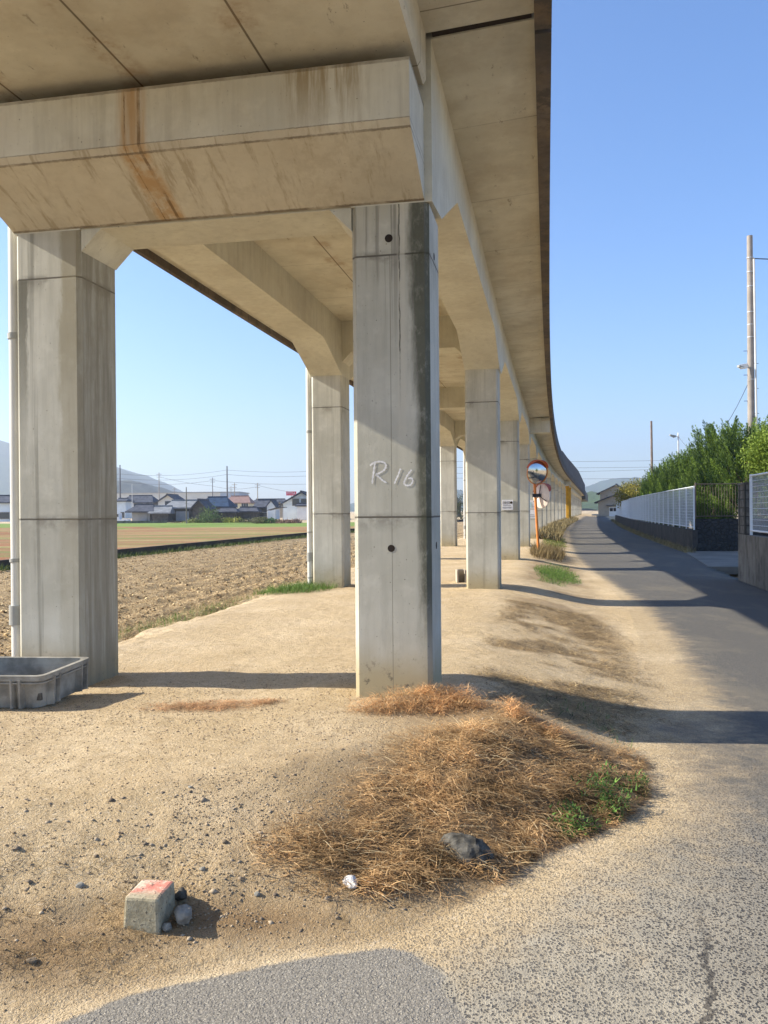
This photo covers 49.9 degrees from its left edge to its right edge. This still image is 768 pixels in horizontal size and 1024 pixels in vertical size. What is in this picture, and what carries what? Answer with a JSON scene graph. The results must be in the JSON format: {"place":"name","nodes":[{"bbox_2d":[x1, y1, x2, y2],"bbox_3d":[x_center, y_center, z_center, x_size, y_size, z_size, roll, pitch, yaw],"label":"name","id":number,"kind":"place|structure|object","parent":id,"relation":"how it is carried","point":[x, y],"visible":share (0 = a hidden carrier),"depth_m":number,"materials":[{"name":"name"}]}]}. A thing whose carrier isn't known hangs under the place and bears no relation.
{"place":"outdoors","nodes":[
{"label":"outdoors","id":0,"kind":"place"},
{"bbox_2d":[0,440,182,494],"bbox_3d":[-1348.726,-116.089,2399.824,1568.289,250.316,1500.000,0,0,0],"label":"hill","id":1,"kind":"structure","parent":0,"point":[5,468],"depth_m":2196.08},
{"bbox_2d":[117,480,171,492],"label":"hill","id":2,"kind":"structure","parent":0,"point":[132,486],"depth_m":1116.53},
{"bbox_2d":[0,522,354,559],"bbox_3d":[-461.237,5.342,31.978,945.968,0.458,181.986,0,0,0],"label":"grass field","id":3,"kind":"structure","parent":0,"point":[133,535],"depth_m":63.33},
{"bbox_2d":[117,521,166,522],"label":"block wall","id":4,"kind":"structure","parent":3,"relation":"on","point":[141,521],"depth_m":111.90,"materials":[{"name":"concrete"}]},
{"bbox_2d":[182,518,206,522],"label":"shrub","id":5,"kind":"object","parent":3,"relation":"on","point":[192,520],"visible":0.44,"depth_m":109.43,"materials":[{"name":"green plant"}]},
{"bbox_2d":[195,502,222,522],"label":"tree","id":6,"kind":"object","parent":3,"relation":"on","point":[211,515],"visible":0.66,"depth_m":109.63,"materials":[{"name":"green plant"}]},
{"bbox_2d":[221,517,233,522],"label":"shrub","id":7,"kind":"object","parent":3,"relation":"on","point":[227,520],"visible":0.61,"depth_m":109.35,"materials":[{"name":"green plant"}]},
{"bbox_2d":[230,516,243,522],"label":"shrub","id":8,"kind":"object","parent":3,"relation":"on","point":[236,519],"visible":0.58,"depth_m":109.50,"materials":[{"name":"green plant"}]},
{"bbox_2d":[235,517,261,523],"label":"shrub","id":9,"kind":"object","parent":3,"relation":"on","point":[248,521],"visible":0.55,"depth_m":108.72,"materials":[{"name":"green plant"}]},
{"bbox_2d":[249,516,272,523],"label":"shrub","id":10,"kind":"object","parent":3,"relation":"on","point":[261,519],"visible":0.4,"depth_m":109.35,"materials":[{"name":"green plant"}]},
{"bbox_2d":[259,517,279,523],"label":"shrub","id":11,"kind":"object","parent":3,"relation":"on","point":[271,519],"visible":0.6,"depth_m":109.14,"materials":[{"name":"green plant"}]},
{"bbox_2d":[285,518,302,522],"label":"shrub","id":12,"kind":"object","parent":3,"relation":"on","point":[295,520],"visible":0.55,"depth_m":109.37,"materials":[{"name":"plant"}]},
{"bbox_2d":[118,591,266,641],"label":"dry grass","id":13,"kind":"structure","parent":0,"point":[252,595],"depth_m":12.26,"materials":[{"name":"plant"}]},
{"bbox_2d":[137,697,287,711],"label":"dry grass","id":14,"kind":"structure","parent":0,"point":[201,705],"depth_m":5.99,"materials":[{"name":"plant"}]},
{"bbox_2d":[0,510,589,656],"bbox_3d":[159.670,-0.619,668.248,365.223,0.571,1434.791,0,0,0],"label":"ploughed field","id":15,"kind":"structure","parent":0,"point":[194,602],"depth_m":19.18,"materials":[{"name":"soil"}]},
{"bbox_2d":[0,530,354,571],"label":"green weeds","id":16,"kind":"object","parent":15,"relation":"on","point":[4,567],"visible":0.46,"depth_m":33.88,"materials":[{"name":"green plant"}]},
{"bbox_2d":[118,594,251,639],"bbox_3d":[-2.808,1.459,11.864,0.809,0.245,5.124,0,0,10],"label":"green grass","id":17,"kind":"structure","parent":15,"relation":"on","point":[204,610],"depth_m":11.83,"materials":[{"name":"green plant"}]},
{"bbox_2d":[252,579,338,594],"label":"green grass","id":18,"kind":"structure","parent":15,"relation":"on","point":[293,587],"depth_m":14.44,"materials":[{"name":"green plant"}]},
{"bbox_2d":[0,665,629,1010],"bbox_3d":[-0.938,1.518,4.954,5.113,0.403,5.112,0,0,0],"label":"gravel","id":19,"kind":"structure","parent":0,"point":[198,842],"depth_m":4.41,"materials":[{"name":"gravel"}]},
{"bbox_2d":[0,510,767,1023],"bbox_3d":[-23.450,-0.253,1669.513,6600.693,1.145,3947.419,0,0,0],"label":"ground","id":20,"kind":"structure","parent":0,"point":[246,634],"depth_m":4.63,"materials":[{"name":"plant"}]},
{"bbox_2d":[0,495,9,521],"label":"house","id":21,"kind":"structure","parent":20,"relation":"on","point":[4,508],"depth_m":150.00,"materials":[{"name":"grey tile"}]},
{"bbox_2d":[0,512,9,518],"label":"window","id":22,"kind":"structure","parent":21,"relation":"in","point":[3,515],"depth_m":149.90,"materials":[{"name":"grey glass"}]},
{"bbox_2d":[26,957,36,963],"bbox_3d":[-1.302,1.659,3.054,0.038,0.022,0.037,0,0,44],"label":"stone","id":23,"kind":"object","parent":20,"relation":"on","point":[32,960],"visible":1,"depth_m":3.04,"materials":[{"name":"stone"}]},
{"bbox_2d":[0,656,88,708],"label":"plastic crate","id":24,"kind":"object","parent":20,"relation":"on","point":[30,682],"visible":1,"depth_m":6.10,"materials":[{"name":"plastic"}]},
{"bbox_2d":[76,882,84,887],"bbox_3d":[-1.273,1.566,3.463,0.035,0.023,0.038,0,0,-9],"label":"stone","id":25,"kind":"object","parent":20,"relation":"on","point":[80,884],"visible":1,"depth_m":3.45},
{"bbox_2d":[119,465,120,497],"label":"utility pole","id":26,"kind":"object","parent":20,"relation":"on","point":[119,481],"visible":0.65,"depth_m":249.85,"materials":[{"name":"concrete"}]},
{"bbox_2d":[125,470,223,475],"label":"overhead wire","id":27,"kind":"object","parent":26,"relation":"attached to","point":[166,475],"visible":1,"depth_m":249.96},
{"bbox_2d":[117,513,130,520],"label":"truck","id":28,"kind":"object","parent":20,"relation":"on","point":[119,516],"visible":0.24,"depth_m":127.30,"materials":[{"name":"white paint"}]},
{"bbox_2d":[117,498,134,518],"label":"house","id":29,"kind":"structure","parent":20,"relation":"on","point":[124,505],"depth_m":205.02,"materials":[{"name":"paint"}]},
{"bbox_2d":[125,503,154,520],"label":"shed","id":30,"kind":"structure","parent":20,"relation":"on","point":[139,511],"depth_m":138.00,"materials":[{"name":"grey tile"}]},
{"bbox_2d":[138,513,147,520],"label":"door","id":31,"kind":"structure","parent":30,"relation":"in","point":[141,516],"depth_m":137.89,"materials":[{"name":"metal"}]},
{"bbox_2d":[127,495,157,506],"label":"house","id":32,"kind":"structure","parent":20,"relation":"on","point":[144,498],"depth_m":217.05,"materials":[{"name":"grey tile"}]},
{"bbox_2d":[124,879,174,934],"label":"marker block","id":33,"kind":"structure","parent":20,"relation":"on","point":[149,906],"depth_m":3.27,"materials":[{"name":"concrete"}]},
{"bbox_2d":[148,505,175,520],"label":"shed","id":34,"kind":"structure","parent":20,"relation":"on","point":[162,512],"depth_m":137.00,"materials":[{"name":"metal"}]},
{"bbox_2d":[162,922,171,931],"bbox_3d":[-0.860,1.647,3.278,0.042,0.037,0.037,-1,0,-42],"label":"stone","id":35,"kind":"object","parent":20,"relation":"on","point":[166,926],"visible":1,"depth_m":3.27,"materials":[{"name":"stone"}]},
{"bbox_2d":[154,494,182,504],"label":"house","id":36,"kind":"structure","parent":20,"relation":"on","point":[166,499],"depth_m":210.00,"materials":[{"name":"grey tile"}]},
{"bbox_2d":[175,887,186,900],"bbox_3d":[-0.848,1.594,3.441,0.053,0.056,0.070,0,0,-16],"label":"stone","id":37,"kind":"object","parent":20,"relation":"on","point":[181,894],"visible":0.99,"depth_m":3.42,"materials":[{"name":"stone"}]},
{"bbox_2d":[167,499,196,520],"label":"barn","id":38,"kind":"structure","parent":20,"relation":"on","point":[179,506],"depth_m":140.00,"materials":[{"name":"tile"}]},
{"bbox_2d":[176,511,188,520],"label":"door","id":39,"kind":"structure","parent":38,"relation":"in","point":[180,515],"depth_m":139.89,"materials":[{"name":"metal"}]},
{"bbox_2d":[174,904,191,925],"bbox_3d":[-0.808,1.618,3.318,0.071,0.073,0.076,-1,0,-24],"label":"stone","id":40,"kind":"object","parent":20,"relation":"on","point":[183,914],"visible":1,"depth_m":3.29,"materials":[{"name":"stone"}]},
{"bbox_2d":[117,492,249,499],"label":"warehouse","id":41,"kind":"structure","parent":20,"relation":"on","point":[196,495],"depth_m":419.99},
{"bbox_2d":[189,498,215,519],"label":"barn","id":42,"kind":"structure","parent":20,"relation":"on","point":[202,504],"depth_m":139.00,"materials":[{"name":"grey tile"}]},
{"bbox_2d":[206,496,237,514],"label":"house","id":43,"kind":"structure","parent":20,"relation":"on","point":[222,501],"depth_m":170.19,"materials":[{"name":"blue tile"}]},
{"bbox_2d":[214,507,239,519],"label":"shed","id":44,"kind":"structure","parent":20,"relation":"on","point":[228,512],"depth_m":148.00,"materials":[{"name":"metal"}]},
{"bbox_2d":[226,466,227,496],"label":"utility pole","id":45,"kind":"object","parent":20,"relation":"on","point":[227,481],"visible":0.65,"depth_m":249.90,"materials":[{"name":"concrete"}]},
{"bbox_2d":[0,823,463,988],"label":"dry debris","id":46,"kind":"object","parent":20,"relation":"on","point":[127,939],"visible":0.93,"depth_m":3.31,"materials":[{"name":"plant"}]},
{"bbox_2d":[0,519,463,568],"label":"channel wall","id":47,"kind":"structure","parent":20,"relation":"on","point":[162,548],"depth_m":34.51,"materials":[{"name":"concrete"}]},
{"bbox_2d":[229,495,254,508],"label":"house","id":48,"kind":"structure","parent":20,"relation":"on","point":[241,500],"depth_m":221.69,"materials":[{"name":"pink tile"}]},
{"bbox_2d":[237,506,262,519],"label":"shed","id":49,"kind":"structure","parent":20,"relation":"on","point":[250,512],"depth_m":150.00,"materials":[{"name":"metal"}]},
{"bbox_2d":[253,499,269,517],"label":"house","id":50,"kind":"structure","parent":20,"relation":"on","point":[260,504],"depth_m":155.29,"materials":[{"name":"grey tile"}]},
{"bbox_2d":[254,498,285,502],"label":"house","id":51,"kind":"structure","parent":20,"relation":"on","point":[278,499],"depth_m":263.51,"materials":[{"name":"grey tile"}]},
{"bbox_2d":[265,499,280,518],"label":"house","id":52,"kind":"structure","parent":20,"relation":"on","point":[271,504],"depth_m":154.00,"materials":[{"name":"paint"}]},
{"bbox_2d":[0,693,560,958],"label":"pebbles","id":53,"kind":"object","parent":20,"relation":"on","point":[212,891],"visible":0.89,"depth_m":3.69,"materials":[{"name":"stone"}]},
{"bbox_2d":[278,500,283,517],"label":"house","id":54,"kind":"structure","parent":20,"relation":"on","point":[281,511],"depth_m":190.00,"materials":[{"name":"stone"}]},
{"bbox_2d":[0,0,587,697],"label":"viaduct","id":55,"kind":"object","parent":20,"relation":"on","point":[340,196],"visible":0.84,"depth_m":6.42,"materials":[{"name":"concrete"}]},
{"bbox_2d":[502,500,512,509],"bbox_3d":[3.437,-0.200,22.995,0.310,0.280,0.016,0,0,12],"label":"sign","id":56,"kind":"object","parent":55,"relation":"attached to","point":[507,504],"visible":1,"depth_m":22.99,"materials":[{"name":"metal"}]},
{"bbox_2d":[530,510,534,517],"bbox_3d":[7.123,0.096,39.789,0.380,0.420,0.015,0,0,12],"label":"sign","id":57,"kind":"object","parent":55,"relation":"attached to","point":[532,513],"visible":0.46,"depth_m":39.78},
{"bbox_2d":[278,490,312,519],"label":"house","id":58,"kind":"structure","parent":20,"relation":"on","point":[290,510],"depth_m":146.00,"materials":[{"name":"paint"}]},
{"bbox_2d":[292,498,299,505],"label":"window","id":59,"kind":"structure","parent":58,"relation":"in","point":[294,500],"depth_m":145.89,"materials":[{"name":"grey glass"}]},
{"bbox_2d":[295,502,312,519],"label":"garage","id":60,"kind":"structure","parent":20,"relation":"on","point":[301,511],"depth_m":141.00,"materials":[{"name":"paint"}]},
{"bbox_2d":[342,875,356,888],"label":"litter","id":61,"kind":"object","parent":20,"relation":"on","point":[350,879],"visible":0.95,"depth_m":3.58,"materials":[{"name":"paper"}]},
{"bbox_2d":[236,701,668,906],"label":"dry grass","id":62,"kind":"structure","parent":20,"relation":"on","point":[463,735],"depth_m":4.33,"materials":[{"name":"plant"}]},
{"bbox_2d":[457,490,463,519],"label":"tree","id":63,"kind":"object","parent":20,"relation":"on","point":[459,506],"visible":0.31,"depth_m":127.76,"materials":[{"name":"green plant"}]},
{"bbox_2d":[455,569,465,582],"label":"concrete block","id":64,"kind":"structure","parent":20,"relation":"on","point":[460,575],"depth_m":16.08,"materials":[{"name":"concrete"}]},
{"bbox_2d":[438,832,493,870],"bbox_3d":[0.396,1.620,3.938,0.186,0.189,0.275,-1,0,-39],"label":"rock","id":65,"kind":"object","parent":20,"relation":"on","point":[468,848],"visible":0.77,"depth_m":3.86,"materials":[{"name":"stone"}]},
{"bbox_2d":[343,678,605,757],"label":"dry grass","id":66,"kind":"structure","parent":20,"relation":"on","point":[460,698],"depth_m":5.73,"materials":[{"name":"plant"}]},
{"bbox_2d":[527,460,550,547],"bbox_3d":[5.086,-0.060,26.834,0.695,3.278,0.944,0,0,25],"label":"traffic mirror","id":67,"kind":"object","parent":20,"relation":"on","point":[537,472],"visible":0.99,"depth_m":26.78,"materials":[{"name":"orange paint"}]},
{"bbox_2d":[527,539,567,561],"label":"dry weeds","id":68,"kind":"object","parent":20,"relation":"on","point":[550,552],"visible":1,"depth_m":25.71,"materials":[{"name":"plant"}]},
{"bbox_2d":[542,538,566,549],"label":"green grass","id":69,"kind":"structure","parent":20,"relation":"on","point":[559,543],"depth_m":37.49,"materials":[{"name":"green plant"}]},
{"bbox_2d":[534,516,578,540],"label":"dry weeds","id":70,"kind":"object","parent":20,"relation":"on","point":[553,530],"visible":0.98,"depth_m":49.73,"materials":[{"name":"plant"}]},
{"bbox_2d":[565,486,570,518],"bbox_3d":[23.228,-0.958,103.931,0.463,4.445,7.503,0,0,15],"label":"pillar","id":71,"kind":"structure","parent":20,"relation":"on","point":[568,501],"depth_m":100.38,"materials":[{"name":"yellow paint"}]},
{"bbox_2d":[463,599,706,742],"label":"dry grass","id":72,"kind":"structure","parent":20,"relation":"on","point":[542,706],"depth_m":7.30,"materials":[{"name":"plant"}]},
{"bbox_2d":[541,689,636,756],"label":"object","id":73,"kind":"object","parent":20,"relation":"on","point":[592,717],"visible":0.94,"depth_m":6.34,"materials":[{"name":"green plant"}]},
{"bbox_2d":[545,760,650,837],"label":"green weeds","id":74,"kind":"object","parent":20,"relation":"on","point":[602,798],"visible":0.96,"depth_m":4.58,"materials":[{"name":"green plant"}]},
{"bbox_2d":[594,494,623,515],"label":"house","id":75,"kind":"structure","parent":20,"relation":"on","point":[605,508],"depth_m":192.85,"materials":[{"name":"paint"}]},
{"bbox_2d":[609,507,615,515],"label":"door","id":76,"kind":"structure","parent":75,"relation":"in","point":[611,513],"depth_m":192.48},
{"bbox_2d":[610,478,640,507],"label":"broadleaf tree","id":77,"kind":"object","parent":20,"relation":"on","point":[629,491],"visible":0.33,"depth_m":91.80,"materials":[{"name":"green plant"}]},
{"bbox_2d":[632,479,653,522],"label":"juniper tree","id":78,"kind":"object","parent":20,"relation":"on","point":[640,493],"visible":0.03,"depth_m":71.67,"materials":[{"name":"green plant"}]},
{"bbox_2d":[638,470,657,523],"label":"juniper tree","id":79,"kind":"object","parent":20,"relation":"on","point":[643,491],"visible":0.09,"depth_m":66.71,"materials":[{"name":"green plant"}]},
{"bbox_2d":[650,421,652,471],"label":"utility pole","id":80,"kind":"object","parent":20,"relation":"on","point":[651,439],"visible":0.34,"depth_m":87.89,"materials":[{"name":"concrete"}]},
{"bbox_2d":[643,469,662,522],"bbox_3d":[20.912,-0.958,62.316,3.391,4.794,3.107,0,0,40],"label":"juniper tree","id":81,"kind":"object","parent":20,"relation":"on","point":[649,485],"visible":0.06,"depth_m":62.32,"materials":[{"name":"green plant"}]},
{"bbox_2d":[611,519,696,552],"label":"dry weeds","id":82,"kind":"object","parent":20,"relation":"on","point":[660,541],"visible":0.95,"depth_m":42.59,"materials":[{"name":"plant"}]},
{"bbox_2d":[615,515,697,550],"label":"retaining wall","id":83,"kind":"structure","parent":20,"relation":"on","point":[684,537],"depth_m":40.46,"materials":[{"name":"concrete"}]},
{"bbox_2d":[616,499,629,518],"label":"fence","id":84,"kind":"object","parent":83,"relation":"on","point":[622,510],"visible":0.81,"depth_m":84.33,"materials":[{"name":"white paint"}]},
{"bbox_2d":[629,486,694,529],"bbox_3d":[16.619,-0.184,51.931,0.184,1.830,39.679,0,0,13],"label":"fence","id":85,"kind":"object","parent":83,"relation":"on","point":[636,507],"visible":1,"depth_m":42.79,"materials":[{"name":"metal"}]},
{"bbox_2d":[644,462,669,524],"bbox_3d":[20.002,-1.119,58.266,3.129,5.154,3.142,0,0,6],"label":"juniper tree","id":86,"kind":"object","parent":20,"relation":"on","point":[656,472],"visible":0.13,"depth_m":58.23,"materials":[{"name":"green plant"}]},
{"bbox_2d":[650,458,676,526],"bbox_3d":[19.179,-1.044,54.704,3.058,5.029,3.004,0,0,20],"label":"juniper tree","id":87,"kind":"object","parent":20,"relation":"on","point":[658,484],"visible":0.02,"depth_m":54.90,"materials":[{"name":"green plant"}]},
{"bbox_2d":[653,454,693,526],"bbox_3d":[18.280,-1.121,51.093,3.391,5.210,3.107,-1,0,-28],"label":"juniper tree","id":88,"kind":"object","parent":20,"relation":"on","point":[666,469],"visible":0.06,"depth_m":51.23,"materials":[{"name":"green plant"}]},
{"bbox_2d":[669,433,678,455],"bbox_3d":[22.199,-2.308,62.997,0.730,7.475,0.240,0,0,0],"label":"street lamp","id":89,"kind":"object","parent":20,"relation":"on","point":[674,436],"visible":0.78,"depth_m":62.93,"materials":[{"name":"metal"}]},
{"bbox_2d":[661,451,692,525],"bbox_3d":[17.722,-1.085,47.955,2.977,5.154,2.964,0,0,29],"label":"juniper tree","id":90,"kind":"object","parent":20,"relation":"on","point":[676,474],"visible":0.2,"depth_m":48.10,"materials":[{"name":"green plant"}]},
{"bbox_2d":[674,444,705,526],"bbox_3d":[17.036,-1.062,44.825,2.837,5.132,2.888,0,0,42],"label":"juniper tree","id":91,"kind":"object","parent":20,"relation":"on","point":[680,478],"visible":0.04,"depth_m":45.06,"materials":[{"name":"green plant"}]},
{"bbox_2d":[670,444,720,527],"bbox_3d":[16.344,-1.092,42.004,3.107,5.210,3.391,0,0,-6],"label":"juniper tree","id":92,"kind":"object","parent":20,"relation":"on","point":[685,461],"visible":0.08,"depth_m":42.11,"materials":[{"name":"green plant"}]},
{"bbox_2d":[679,424,740,523],"bbox_3d":[15.764,-1.361,39.513,3.142,5.786,3.129,-1,0,-39],"label":"juniper tree","id":93,"kind":"object","parent":20,"relation":"on","point":[698,437],"visible":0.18,"depth_m":39.32,"materials":[{"name":"green plant"}]},
{"bbox_2d":[688,416,767,518],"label":"juniper tree","id":94,"kind":"object","parent":20,"relation":"on","point":[701,476],"visible":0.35,"depth_m":36.97,"materials":[{"name":"green plant"}]},
{"bbox_2d":[695,518,767,550],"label":"stone wall","id":95,"kind":"structure","parent":20,"relation":"on","point":[717,534],"depth_m":32.61,"materials":[{"name":"stone"}]},
{"bbox_2d":[695,482,766,518],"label":"metal railing","id":96,"kind":"object","parent":95,"relation":"on","point":[721,500],"visible":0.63,"depth_m":32.80,"materials":[{"name":"metal"}]},
{"bbox_2d":[703,415,767,518],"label":"juniper tree","id":97,"kind":"object","parent":20,"relation":"on","point":[724,465],"visible":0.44,"depth_m":34.85,"materials":[{"name":"green plant"}]},
{"bbox_2d":[737,235,758,511],"bbox_3d":[16.041,-5.089,36.401,1.056,14.214,0.410,0,0,-17],"label":"utility pole","id":98,"kind":"object","parent":20,"relation":"on","point":[750,363],"visible":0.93,"depth_m":36.37,"materials":[{"name":"concrete"}]},
{"bbox_2d":[732,418,767,515],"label":"garden tree","id":99,"kind":"object","parent":20,"relation":"on","point":[757,460],"visible":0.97,"depth_m":20.96,"materials":[{"name":"green plant"}]},
{"bbox_2d":[738,534,767,590],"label":"retaining wall","id":100,"kind":"structure","parent":20,"relation":"on","point":[753,560],"depth_m":17.97,"materials":[{"name":"concrete"}]},
{"bbox_2d":[737,482,753,534],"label":"block pier","id":101,"kind":"structure","parent":100,"relation":"on","point":[743,509],"depth_m":18.79,"materials":[{"name":"concrete"}]},
{"bbox_2d":[749,472,767,534],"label":"fence","id":102,"kind":"object","parent":100,"relation":"on","point":[752,525],"visible":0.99,"depth_m":17.98,"materials":[{"name":"metal"}]},
{"bbox_2d":[0,0,767,503],"label":"sky","id":103,"kind":"structure","parent":0,"point":[659,132],"materials":[{"name":"blue"}]},
{"bbox_2d":[22,516,767,1023],"bbox_3d":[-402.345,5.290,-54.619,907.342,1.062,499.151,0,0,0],"label":"road","id":104,"kind":"structure","parent":0,"point":[656,912],"depth_m":3.46,"materials":[{"name":"asphalt"}]},
{"bbox_2d":[350,490,463,511],"bbox_3d":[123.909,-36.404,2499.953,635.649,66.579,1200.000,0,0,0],"label":"hill","id":105,"kind":"structure","parent":0,"point":[352,507],"depth_m":2104.77,"materials":[{"name":"grey"}]},
{"bbox_2d":[533,563,581,587],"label":"green grass","id":106,"kind":"structure","parent":0,"point":[562,575],"depth_m":19.37,"materials":[{"name":"green plant"}]},
{"bbox_2d":[457,460,665,461],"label":"overhead wire","id":107,"kind":"object","parent":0,"point":[580,461],"visible":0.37,"depth_m":299.94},
{"bbox_2d":[582,491,599,509],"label":"hill","id":108,"kind":"structure","parent":0,"point":[593,497],"depth_m":864.78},
{"bbox_2d":[596,484,624,499],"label":"house","id":109,"kind":"structure","parent":0,"point":[605,493],"depth_m":205.78,"materials":[{"name":"grey tile"}]},
{"bbox_2d":[585,477,762,501],"bbox_3d":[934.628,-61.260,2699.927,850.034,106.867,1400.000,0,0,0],"label":"hill","id":110,"kind":"structure","parent":0,"point":[600,486],"depth_m":2651.34,"materials":[{"name":"grey"}]},
{"bbox_2d":[687,551,737,573],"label":"driveway","id":111,"kind":"structure","parent":0,"point":[726,562],"depth_m":27.06,"materials":[{"name":"concrete"}]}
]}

